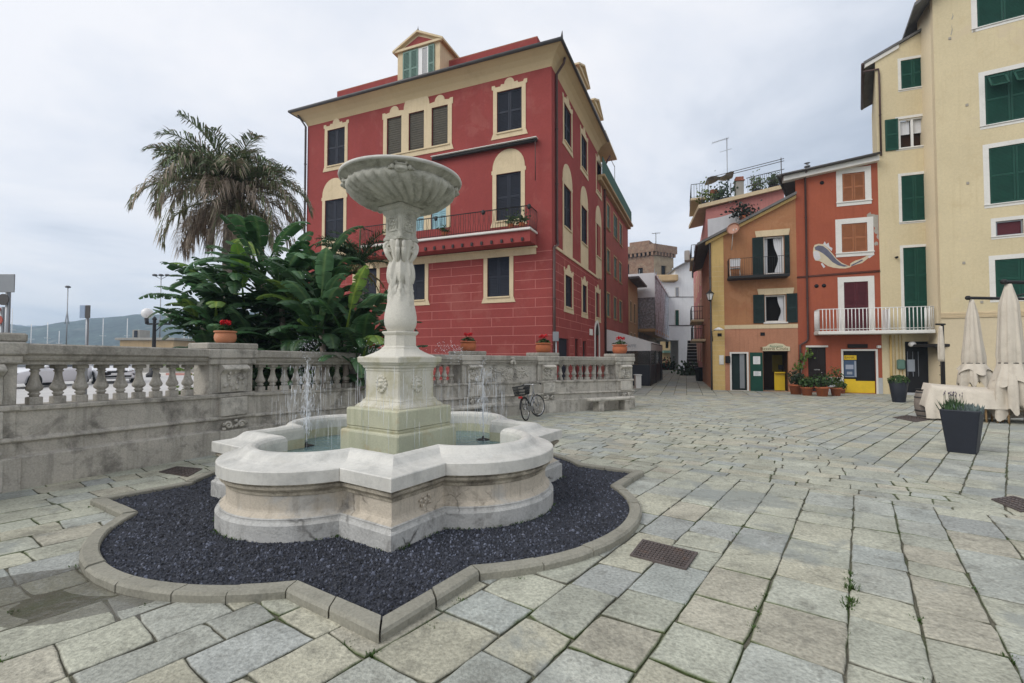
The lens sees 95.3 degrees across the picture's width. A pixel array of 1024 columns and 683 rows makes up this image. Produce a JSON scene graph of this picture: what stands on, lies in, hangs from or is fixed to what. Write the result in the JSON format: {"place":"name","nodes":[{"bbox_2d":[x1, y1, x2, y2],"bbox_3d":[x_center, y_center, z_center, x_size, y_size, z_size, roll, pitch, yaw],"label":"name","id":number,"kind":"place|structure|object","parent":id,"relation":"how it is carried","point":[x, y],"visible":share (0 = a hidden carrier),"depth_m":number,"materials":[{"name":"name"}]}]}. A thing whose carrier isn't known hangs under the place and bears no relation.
{"place":"outdoors","nodes":[
{"label":"outdoors","id":0,"kind":"place"},
{"bbox_2d":[10,312,262,345],"bbox_3d":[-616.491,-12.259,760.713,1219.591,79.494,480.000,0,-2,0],"label":"hills","id":1,"kind":"structure","parent":0,"point":[113,329],"depth_m":606.56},
{"bbox_2d":[16,376,515,405],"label":"road","id":2,"kind":"structure","parent":0,"point":[45,392],"depth_m":20.64,"materials":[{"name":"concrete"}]},
{"bbox_2d":[0,274,14,332],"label":"road sign","id":3,"kind":"object","parent":2,"relation":"on","point":[7,284],"visible":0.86,"depth_m":10.52,"materials":[{"name":"grey metal"}]},
{"bbox_2d":[17,365,91,385],"bbox_3d":[-22.905,1.482,22.656,2.050,1.520,4.135,0,-2,-3],"label":"parked car","id":4,"kind":"object","parent":2,"relation":"on","point":[46,374],"visible":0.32,"depth_m":22.11,"materials":[{"name":"white paint"}]},
{"bbox_2d":[79,305,90,393],"bbox_3d":[-14.651,0.369,16.029,0.362,3.228,0.125,0,-2,0],"label":"road sign","id":5,"kind":"object","parent":2,"relation":"on","point":[84,311],"visible":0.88,"depth_m":16.01,"materials":[{"name":"grey metal"}]},
{"bbox_2d":[88,365,135,383],"bbox_3d":[-22.586,1.589,26.205,4.135,1.520,2.050,-1,-2,40],"label":"parked car","id":6,"kind":"object","parent":2,"relation":"on","point":[129,372],"visible":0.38,"depth_m":24.86,"materials":[{"name":"white paint"}]},
{"bbox_2d":[141,308,172,376],"bbox_3d":[-24.733,0.077,32.648,2.359,4.811,0.840,0,-2,0],"label":"street lamp","id":7,"kind":"object","parent":2,"relation":"on","point":[146,313],"visible":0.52,"depth_m":32.58,"materials":[{"name":"metal"}]},
{"bbox_2d":[134,365,193,375],"bbox_3d":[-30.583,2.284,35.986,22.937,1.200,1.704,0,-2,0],"label":"parked car","id":8,"kind":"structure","parent":2,"relation":"on","point":[164,371],"depth_m":36.34,"materials":[{"name":"grey paint"}]},
{"bbox_2d":[148,245,290,382],"bbox_3d":[-6.793,-0.266,11.553,2.781,4.255,3.336,0,-2,11],"label":"banana plant","id":9,"kind":"object","parent":2,"relation":"on","point":[191,312],"visible":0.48,"depth_m":10.71,"materials":[{"name":"green plant"}]},
{"bbox_2d":[125,109,314,297],"bbox_3d":[-9.074,-2.512,15.008,4.880,8.925,5.075,0,-2,0],"label":"palm tree","id":10,"kind":"object","parent":2,"relation":"on","point":[233,178],"visible":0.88,"depth_m":14.36,"materials":[{"name":"green plant"}]},
{"bbox_2d":[138,231,348,390],"bbox_3d":[-6.853,-0.475,12.221,4.612,4.724,4.218,0,-2,0],"label":"banana plant","id":11,"kind":"object","parent":2,"relation":"on","point":[234,282],"visible":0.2,"depth_m":11.28,"materials":[{"name":"green plant"}]},
{"bbox_2d":[252,366,278,390],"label":"shrub","id":12,"kind":"object","parent":2,"relation":"on","point":[254,385],"visible":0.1,"depth_m":10.70,"materials":[{"name":"green plant"}]},
{"bbox_2d":[252,368,288,390],"bbox_3d":[-5.755,1.150,11.168,0.952,1.474,0.972,0,-2,0],"label":"shrub","id":13,"kind":"object","parent":2,"relation":"on","point":[276,373],"visible":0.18,"depth_m":10.90,"materials":[{"name":"green plant"}]},
{"bbox_2d":[182,214,372,388],"bbox_3d":[-5.630,-0.581,12.377,4.647,4.945,4.606,0,-2,0],"label":"banana plant","id":14,"kind":"object","parent":2,"relation":"on","point":[256,229],"visible":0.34,"depth_m":11.32,"materials":[{"name":"green plant"}]},
{"bbox_2d":[235,248,427,403],"bbox_3d":[-4.111,-0.040,11.463,4.740,3.804,4.162,-1,-2,40],"label":"banana plant","id":15,"kind":"object","parent":2,"relation":"on","point":[360,319],"visible":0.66,"depth_m":10.58,"materials":[{"name":"green plant"}]},
{"bbox_2d":[315,227,388,333],"bbox_3d":[-4.155,-0.732,12.753,2.353,5.231,2.241,1,-2,-22],"label":"palm","id":16,"kind":"object","parent":2,"relation":"on","point":[368,251],"visible":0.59,"depth_m":12.51,"materials":[{"name":"green plant"}]},
{"bbox_2d":[0,0,915,325],"label":"sky","id":17,"kind":"structure","parent":0,"point":[86,85],"materials":[{"name":"white"}]},
{"bbox_2d":[0,369,1023,682],"bbox_3d":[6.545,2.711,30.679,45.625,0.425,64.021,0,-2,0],"label":"pavement","id":18,"kind":"structure","parent":0,"point":[680,490],"depth_m":3.40,"materials":[{"name":"stone"}]},
{"bbox_2d":[0,307,4,332],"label":"road sign","id":19,"kind":"object","parent":18,"relation":"on","point":[2,314],"visible":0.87,"depth_m":11.54,"materials":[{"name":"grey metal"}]},
{"bbox_2d":[115,330,194,347],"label":"harbour building","id":20,"kind":"structure","parent":18,"relation":"on","point":[140,338],"depth_m":66.03,"materials":[{"name":"paint"}]},
{"bbox_2d":[159,466,201,476],"bbox_3d":[-4.920,1.960,7.007,0.848,0.069,0.402,-1,-2,25],"label":"drain cover","id":21,"kind":"object","parent":18,"relation":"on","point":[183,471],"visible":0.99,"depth_m":6.96,"materials":[{"name":"metal"}]},
{"bbox_2d":[0,332,634,492],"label":"balustrade","id":22,"kind":"object","parent":18,"relation":"on","point":[57,437],"visible":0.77,"depth_m":7.95,"materials":[{"name":"stone"}]},
{"bbox_2d":[213,320,236,342],"bbox_3d":[-5.413,-0.191,8.825,0.396,0.449,0.389,0,-2,9],"label":"flower pot","id":23,"kind":"object","parent":22,"relation":"on","point":[224,333],"visible":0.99,"depth_m":8.72,"materials":[{"name":"ceramic"}]},
{"bbox_2d":[460,332,476,350],"bbox_3d":[-1.311,0.006,14.005,0.499,0.565,0.497,-1,-2,24],"label":"flower pot","id":24,"kind":"object","parent":22,"relation":"on","point":[469,344],"visible":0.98,"depth_m":13.84,"materials":[{"name":"orange ceramic"}]},
{"bbox_2d":[535,334,551,352],"bbox_3d":[1.063,0.059,15.841,0.553,0.639,0.553,1,-2,-32],"label":"flower pot","id":25,"kind":"object","parent":22,"relation":"on","point":[543,345],"visible":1,"depth_m":15.66,"materials":[{"name":"orange ceramic"}]},
{"bbox_2d":[612,336,627,353],"bbox_3d":[4.028,0.125,17.452,0.570,0.667,0.570,2,-2,-44],"label":"flower pot","id":26,"kind":"object","parent":22,"relation":"on","point":[620,348],"visible":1,"depth_m":17.27,"materials":[{"name":"orange ceramic"}]},
{"bbox_2d":[79,453,643,643],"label":"kerb","id":27,"kind":"structure","parent":18,"relation":"on","point":[97,569],"depth_m":3.29,"materials":[{"name":"stone"}]},
{"bbox_2d":[100,457,628,621],"bbox_3d":[-1.462,1.858,6.039,5.803,0.150,5.800,0,-2,16],"label":"gravel bed","id":28,"kind":"object","parent":18,"relation":"on","point":[166,535],"visible":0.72,"depth_m":3.97,"materials":[{"name":"gravel"}]},
{"bbox_2d":[211,154,561,552],"bbox_3d":[-1.457,-0.052,6.098,4.069,4.172,4.069,1,-2,-34],"label":"fountain","id":29,"kind":"object","parent":28,"relation":"on","point":[400,454],"visible":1,"depth_m":4.80,"materials":[{"name":"stone"}]},
{"bbox_2d":[288,29,610,379],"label":"corner building","id":30,"kind":"structure","parent":18,"relation":"on","point":[514,127],"depth_m":22.00,"materials":[{"name":"red paint"}]},
{"bbox_2d":[321,178,346,253],"bbox_3d":[-9.453,-6.585,24.846,1.754,4.259,0.165,-1,-2,22],"label":"window","id":31,"kind":"structure","parent":30,"relation":"in","point":[336,210],"depth_m":24.89,"materials":[{"name":"paint"}]},
{"bbox_2d":[323,118,348,171],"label":"window","id":32,"kind":"structure","parent":30,"relation":"in","point":[336,141],"depth_m":24.97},
{"bbox_2d":[352,263,379,305],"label":"window","id":33,"kind":"structure","parent":30,"relation":"in","point":[376,271],"depth_m":23.81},
{"bbox_2d":[383,205,449,234],"bbox_3d":[-4.697,-6.763,22.907,3.995,2.746,0.115,-1,-2,22],"label":"window","id":34,"kind":"structure","parent":30,"relation":"in","point":[446,211],"depth_m":22.50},
{"bbox_2d":[382,95,453,156],"bbox_3d":[-4.693,-10.737,23.003,4.182,3.242,0.175,-1,-2,22],"label":"window","id":35,"kind":"structure","parent":30,"relation":"in","point":[420,122],"depth_m":22.96,"materials":[{"name":"paint"}]},
{"bbox_2d":[413,263,429,305],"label":"window","id":36,"kind":"structure","parent":30,"relation":"in","point":[420,286],"depth_m":22.69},
{"bbox_2d":[482,256,514,302],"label":"window","id":37,"kind":"structure","parent":30,"relation":"in","point":[500,269],"depth_m":21.10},
{"bbox_2d":[490,148,525,227],"bbox_3d":[-0.152,-6.929,21.002,1.781,3.514,0.165,-1,-2,22],"label":"window","id":38,"kind":"structure","parent":30,"relation":"in","point":[510,186],"depth_m":21.03,"materials":[{"name":"paint"}]},
{"bbox_2d":[491,77,527,140],"bbox_3d":[-0.118,-10.576,21.098,1.794,2.727,0.165,-1,-2,22],"label":"window","id":39,"kind":"structure","parent":30,"relation":"in","point":[511,103],"depth_m":21.11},
{"bbox_2d":[559,338,566,379],"bbox_3d":[2.292,1.236,21.660,0.065,2.753,1.651,-1,-2,22],"label":"door","id":40,"kind":"structure","parent":30,"relation":"in","point":[562,342],"depth_m":21.91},
{"bbox_2d":[562,92,572,157],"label":"window","id":41,"kind":"structure","parent":30,"relation":"in","point":[566,116],"depth_m":22.74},
{"bbox_2d":[562,164,572,257],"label":"window","id":42,"kind":"structure","parent":30,"relation":"in","point":[566,178],"depth_m":22.52,"materials":[{"name":"paint"}]},
{"bbox_2d":[564,265,573,314],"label":"window","id":43,"kind":"structure","parent":30,"relation":"in","point":[567,280],"depth_m":22.53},
{"bbox_2d":[580,125,588,180],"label":"window","id":44,"kind":"structure","parent":30,"relation":"in","point":[582,130],"depth_m":25.81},
{"bbox_2d":[580,186,588,268],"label":"window","id":45,"kind":"structure","parent":30,"relation":"in","point":[583,196],"depth_m":25.63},
{"bbox_2d":[581,276,587,318],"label":"window","id":46,"kind":"structure","parent":30,"relation":"in","point":[585,315],"depth_m":25.63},
{"bbox_2d":[594,320,599,378],"bbox_3d":[5.084,0.764,28.242,0.200,4.093,1.415,-1,-2,22],"label":"door","id":47,"kind":"structure","parent":30,"relation":"in","point":[596,329],"depth_m":28.29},
{"bbox_2d":[595,285,600,322],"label":"window","id":48,"kind":"structure","parent":30,"relation":"in","point":[597,290],"depth_m":28.57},
{"bbox_2d":[595,206,601,279],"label":"window","id":49,"kind":"structure","parent":30,"relation":"in","point":[598,215],"depth_m":28.98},
{"bbox_2d":[596,155,601,200],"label":"window","id":50,"kind":"structure","parent":30,"relation":"in","point":[598,193],"depth_m":29.26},
{"bbox_2d":[451,403,495,411],"bbox_3d":[-1.259,2.031,13.008,0.420,0.490,2.100,-2,-2,43],"label":"stone bench","id":51,"kind":"object","parent":18,"relation":"on","point":[477,407],"visible":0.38,"depth_m":13.03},
{"bbox_2d":[0,421,1018,682],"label":"weeds","id":52,"kind":"object","parent":18,"relation":"on","point":[848,587],"visible":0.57,"depth_m":3.24,"materials":[{"name":"green plant"}]},
{"bbox_2d":[512,382,544,420],"bbox_3d":[0.500,1.760,13.915,0.665,1.062,1.747,-1,-2,22],"label":"bicycle","id":53,"kind":"object","parent":18,"relation":"on","point":[525,388],"visible":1,"depth_m":13.52,"materials":[{"name":"metal"}]},
{"bbox_2d":[587,396,634,411],"bbox_3d":[3.486,2.196,16.342,2.050,0.490,0.420,1,-2,-29],"label":"stone bench","id":54,"kind":"object","parent":18,"relation":"on","point":[599,402],"visible":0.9,"depth_m":16.14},
{"bbox_2d":[597,130,632,378],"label":"town house","id":55,"kind":"structure","parent":18,"relation":"on","point":[619,224],"depth_m":33.17,"materials":[{"name":"red paint"}]},
{"bbox_2d":[613,211,618,241],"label":"window","id":56,"kind":"structure","parent":55,"relation":"in","point":[615,221],"depth_m":34.96,"materials":[{"name":"paint"}]},
{"bbox_2d":[607,329,662,385],"bbox_3d":[9.240,1.134,34.398,2.860,3.703,8.607,-1,-2,22],"label":"cafe awning","id":57,"kind":"object","parent":55,"relation":"attached to","point":[646,357],"visible":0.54,"depth_m":30.39,"materials":[{"name":"fabric"}]},
{"bbox_2d":[628,269,668,364],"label":"scaffolded building","id":58,"kind":"structure","parent":18,"relation":"on","point":[653,311],"depth_m":46.14,"materials":[{"name":"grey paint"}]},
{"bbox_2d":[628,240,676,274],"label":"stone tower","id":59,"kind":"structure","parent":18,"relation":"on","point":[647,256],"depth_m":93.75,"materials":[{"name":"stone"}]},
{"bbox_2d":[630,539,697,569],"bbox_3d":[1.274,1.809,3.946,0.497,0.068,0.400,-1,-2,36],"label":"drain cover","id":60,"kind":"object","parent":18,"relation":"on","point":[659,553],"visible":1,"depth_m":3.90,"materials":[{"name":"metal"}]},
{"bbox_2d":[660,341,669,366],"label":"town house","id":61,"kind":"structure","parent":18,"relation":"on","point":[665,349],"depth_m":75.92,"materials":[{"name":"paint"}]},
{"bbox_2d":[656,257,693,369],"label":"town house","id":62,"kind":"structure","parent":18,"relation":"on","point":[677,282],"depth_m":61.77,"materials":[{"name":"white paint"}]},
{"bbox_2d":[671,360,697,375],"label":"shrub","id":63,"kind":"object","parent":18,"relation":"on","point":[689,369],"visible":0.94,"depth_m":45.75,"materials":[{"name":"green plant"}]},
{"bbox_2d":[686,340,697,373],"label":"outdoor stairs","id":64,"kind":"structure","parent":18,"relation":"on","point":[691,351],"depth_m":48.38,"materials":[{"name":"metal"}]},
{"bbox_2d":[694,367,702,380],"bbox_3d":[14.514,2.504,35.838,0.800,1.050,0.800,0,-2,0],"label":"waste bin","id":65,"kind":"object","parent":18,"relation":"on","point":[699,373],"visible":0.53,"depth_m":35.53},
{"bbox_2d":[684,158,783,366],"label":"apartment building","id":66,"kind":"structure","parent":18,"relation":"on","point":[702,214],"depth_m":31.78,"materials":[{"name":"pink paint"}]},
{"bbox_2d":[696,177,717,203],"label":"terrace plant","id":67,"kind":"object","parent":66,"relation":"on","point":[706,194],"visible":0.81,"depth_m":31.89,"materials":[{"name":"green plant"}]},
{"bbox_2d":[708,213,739,236],"bbox_3d":[14.223,-7.420,31.272,2.072,2.693,0.080,0,-2,14],"label":"hanging sheet","id":68,"kind":"object","parent":66,"relation":"hanging from","point":[716,225],"visible":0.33,"depth_m":31.36,"materials":[{"name":"white fabric"}]},
{"bbox_2d":[715,170,738,198],"bbox_3d":[14.537,-10.595,31.745,1.518,2.249,1.198,1,-2,-25],"label":"terrace plant","id":69,"kind":"object","parent":66,"relation":"on","point":[725,189],"visible":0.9,"depth_m":31.60,"materials":[{"name":"green plant"}]},
{"bbox_2d":[733,176,744,195],"bbox_3d":[15.408,-10.168,31.678,0.620,1.905,0.620,0,-2,14],"label":"chimney","id":70,"kind":"object","parent":66,"relation":"on","point":[740,180],"visible":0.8,"depth_m":31.45,"materials":[{"name":"grey paint"}]},
{"bbox_2d":[746,169,766,191],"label":"terrace plant","id":71,"kind":"object","parent":66,"relation":"on","point":[753,179],"visible":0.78,"depth_m":31.18,"materials":[{"name":"green plant"}]},
{"bbox_2d":[766,172,778,187],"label":"terrace plant","id":72,"kind":"object","parent":66,"relation":"on","point":[771,183],"visible":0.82,"depth_m":30.88,"materials":[{"name":"green plant"}]},
{"bbox_2d":[692,191,798,391],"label":"town house","id":73,"kind":"structure","parent":18,"relation":"on","point":[751,310],"depth_m":25.99,"materials":[{"name":"orange paint"}]},
{"bbox_2d":[727,223,739,249],"bbox_3d":[12.306,-5.885,25.905,0.479,1.438,0.846,1,-2,-19],"label":"satellite dish","id":74,"kind":"object","parent":73,"relation":"attached to","point":[732,228],"visible":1,"depth_m":25.98,"materials":[{"name":"paint"}]},
{"bbox_2d":[730,352,748,390],"bbox_3d":[12.663,1.671,26.083,0.901,2.167,0.491,0,-2,0],"label":"door","id":75,"kind":"structure","parent":73,"relation":"in","point":[739,378],"depth_m":26.14,"materials":[{"name":"grey metal"}]},
{"bbox_2d":[720,200,761,219],"bbox_3d":[14.995,-8.415,30.264,2.687,1.644,1.566,0,-2,0],"label":"potted plant","id":76,"kind":"object","parent":73,"relation":"on","point":[743,213],"visible":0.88,"depth_m":30.26,"materials":[{"name":"green plant"}]},
{"bbox_2d":[750,352,762,390],"bbox_3d":[13.445,1.662,25.677,0.627,2.121,0.069,-1,-2,20],"label":"shop door leaf","id":77,"kind":"structure","parent":73,"relation":"in","point":[756,358],"depth_m":25.66,"materials":[{"name":"green paint"}]},
{"bbox_2d":[763,236,783,273],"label":"window","id":78,"kind":"structure","parent":73,"relation":"in","point":[773,246],"depth_m":25.88,"materials":[{"name":"white fabric"}]},
{"bbox_2d":[761,343,789,350],"bbox_3d":[14.315,0.299,25.411,1.413,0.424,0.051,-1,-2,20],"label":"shop sign","id":79,"kind":"object","parent":73,"relation":"attached to","point":[776,347],"visible":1,"depth_m":25.37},
{"bbox_2d":[765,295,785,321],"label":"window","id":80,"kind":"structure","parent":73,"relation":"in","point":[775,305],"depth_m":25.86,"materials":[{"name":"glass"}]},
{"bbox_2d":[763,351,787,390],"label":"door","id":81,"kind":"structure","parent":73,"relation":"in","point":[775,371],"depth_m":26.54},
{"bbox_2d":[787,370,804,394],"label":"potted plant","id":82,"kind":"object","parent":18,"relation":"on","point":[795,388],"visible":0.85,"depth_m":23.36,"materials":[{"name":"green plant"}]},
{"bbox_2d":[792,347,815,378],"bbox_3d":[15.486,1.495,24.769,1.097,2.405,0.258,-1,-2,20],"label":"climbing plant","id":83,"kind":"object","parent":18,"relation":"on","point":[806,356],"visible":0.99,"depth_m":24.79,"materials":[{"name":"green plant"}]},
{"bbox_2d":[797,375,814,395],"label":"potted plant","id":84,"kind":"object","parent":18,"relation":"on","point":[805,382],"visible":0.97,"depth_m":22.66,"materials":[{"name":"green plant"}]},
{"bbox_2d":[811,374,834,396],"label":"potted plant","id":85,"kind":"object","parent":18,"relation":"on","point":[822,390],"visible":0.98,"depth_m":22.21,"materials":[{"name":"green plant"}]},
{"bbox_2d":[776,152,882,393],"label":"town house","id":86,"kind":"structure","parent":18,"relation":"on","point":[837,239],"depth_m":24.53,"materials":[{"name":"red paint"}]},
{"bbox_2d":[806,345,827,390],"bbox_3d":[16.191,1.429,24.785,1.020,2.434,0.160,-1,-2,20],"label":"door","id":87,"kind":"structure","parent":86,"relation":"in","point":[816,366],"depth_m":24.80,"materials":[{"name":"brown metal"}]},
{"bbox_2d":[843,355,856,377],"bbox_3d":[17.587,1.294,24.283,0.558,1.148,0.125,-1,-2,20],"label":"cash machine","id":88,"kind":"object","parent":86,"relation":"attached to","point":[850,365],"visible":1,"depth_m":24.25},
{"bbox_2d":[836,165,872,206],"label":"window","id":89,"kind":"structure","parent":86,"relation":"in","point":[851,188],"depth_m":24.43,"materials":[{"name":"wood"}]},
{"bbox_2d":[835,217,874,256],"bbox_3d":[17.857,-5.441,24.353,1.716,2.001,0.120,-1,-2,20],"label":"window","id":90,"kind":"structure","parent":86,"relation":"in","point":[854,239],"depth_m":24.36,"materials":[{"name":"wood"}]},
{"bbox_2d":[838,276,874,330],"bbox_3d":[17.878,-1.961,24.262,1.595,2.829,0.080,-1,-2,20],"label":"window","id":91,"kind":"structure","parent":86,"relation":"in","point":[852,292],"depth_m":24.26,"materials":[{"name":"paint"}]},
{"bbox_2d":[827,366,843,395],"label":"potted plant","id":92,"kind":"object","parent":18,"relation":"on","point":[835,390],"visible":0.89,"depth_m":22.53,"materials":[{"name":"green plant"}]},
{"bbox_2d":[887,375,909,402],"bbox_3d":[16.232,1.961,19.589,0.778,1.158,0.757,0,-2,0],"label":"planter","id":93,"kind":"object","parent":18,"relation":"on","point":[898,386],"visible":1,"depth_m":19.39,"materials":[{"name":"grey plastic"}]},
{"bbox_2d":[893,415,930,421],"bbox_3d":[11.831,2.300,13.842,2.047,0.089,0.791,1,-2,-34],"label":"drain cover","id":94,"kind":"object","parent":18,"relation":"on","point":[912,418],"visible":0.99,"depth_m":13.77,"materials":[{"name":"metal"}]},
{"bbox_2d":[814,0,1023,394],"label":"apartment building","id":95,"kind":"structure","parent":18,"relation":"on","point":[943,80],"depth_m":22.08,"materials":[{"name":"yellow paint"}]},
{"bbox_2d":[885,113,923,150],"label":"window","id":96,"kind":"structure","parent":95,"relation":"in","point":[899,136],"depth_m":23.86,"materials":[{"name":"white paint"}]},
{"bbox_2d":[897,55,921,91],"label":"window","id":97,"kind":"structure","parent":95,"relation":"in","point":[909,71],"depth_m":23.77,"materials":[{"name":"wood"}]},
{"bbox_2d":[898,171,925,223],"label":"window","id":98,"kind":"structure","parent":95,"relation":"in","point":[910,188],"depth_m":23.59,"materials":[{"name":"wood"}]},
{"bbox_2d":[900,244,927,329],"bbox_3d":[20.309,-2.721,23.409,1.351,4.298,0.082,-1,-2,20],"label":"window","id":99,"kind":"structure","parent":95,"relation":"in","point":[912,260],"depth_m":23.47,"materials":[{"name":"wood"}]},
{"bbox_2d":[905,341,928,394],"bbox_3d":[20.197,1.372,23.182,1.193,2.752,0.485,-1,-2,20],"label":"door","id":100,"kind":"structure","parent":95,"relation":"in","point":[916,358],"depth_m":23.38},
{"bbox_2d":[971,0,1023,32],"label":"window","id":101,"kind":"structure","parent":95,"relation":"in","point":[985,14],"depth_m":21.38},
{"bbox_2d":[978,63,1023,129],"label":"window","id":102,"kind":"structure","parent":95,"relation":"in","point":[996,91],"depth_m":21.16,"materials":[{"name":"wood"}]},
{"bbox_2d":[982,138,1023,208],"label":"window","id":103,"kind":"structure","parent":95,"relation":"in","point":[1003,167],"depth_m":21.08,"materials":[{"name":"wood"}]},
{"bbox_2d":[989,253,1023,301],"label":"window","id":104,"kind":"structure","parent":95,"relation":"in","point":[1010,268],"depth_m":20.98,"materials":[{"name":"wood"}]},
{"bbox_2d":[991,215,1023,239],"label":"window","id":105,"kind":"structure","parent":95,"relation":"in","point":[1013,228],"depth_m":21.00,"materials":[{"name":"grey metal"}]},
{"bbox_2d":[914,390,925,417],"bbox_3d":[12.747,1.910,14.310,0.660,0.800,0.660,0,-2,0],"label":"barrel","id":106,"kind":"object","parent":18,"relation":"on","point":[920,410],"visible":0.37,"depth_m":14.28,"materials":[{"name":"brown wood"}]},
{"bbox_2d":[935,323,945,384],"bbox_3d":[17.036,0.892,18.453,0.408,3.226,0.217,0,-2,-11],"label":"folded parasol","id":107,"kind":"object","parent":18,"relation":"on","point":[941,349],"visible":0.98,"depth_m":18.45,"materials":[{"name":"fabric"}]},
{"bbox_2d":[936,391,984,454],"bbox_3d":[8.245,1.468,8.594,0.555,1.115,0.674,1,-2,-38],"label":"planter","id":108,"kind":"object","parent":18,"relation":"on","point":[962,424],"visible":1,"depth_m":8.43,"materials":[{"name":"grey plastic"}]},
{"bbox_2d":[919,382,1023,423],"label":"covered furniture","id":109,"kind":"object","parent":18,"relation":"on","point":[932,393],"visible":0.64,"depth_m":13.30,"materials":[{"name":"beige fabric"}]},
{"bbox_2d":[956,293,1023,386],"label":"closed umbrella","id":110,"kind":"object","parent":18,"relation":"on","point":[973,369],"visible":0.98,"depth_m":15.47,"materials":[{"name":"beige fabric"}]},
{"bbox_2d":[987,279,1023,420],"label":"closed umbrella","id":111,"kind":"object","parent":18,"relation":"on","point":[1006,380],"visible":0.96,"depth_m":12.67,"materials":[{"name":"beige fabric"}]},
{"bbox_2d":[991,496,1023,511],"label":"drain cover","id":112,"kind":"object","parent":18,"relation":"on","point":[1016,503],"visible":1,"depth_m":5.40,"materials":[{"name":"metal"}]},
{"bbox_2d":[628,276,646,337],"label":"town house","id":113,"kind":"structure","parent":0,"point":[635,283],"depth_m":42.41,"materials":[{"name":"paint"}]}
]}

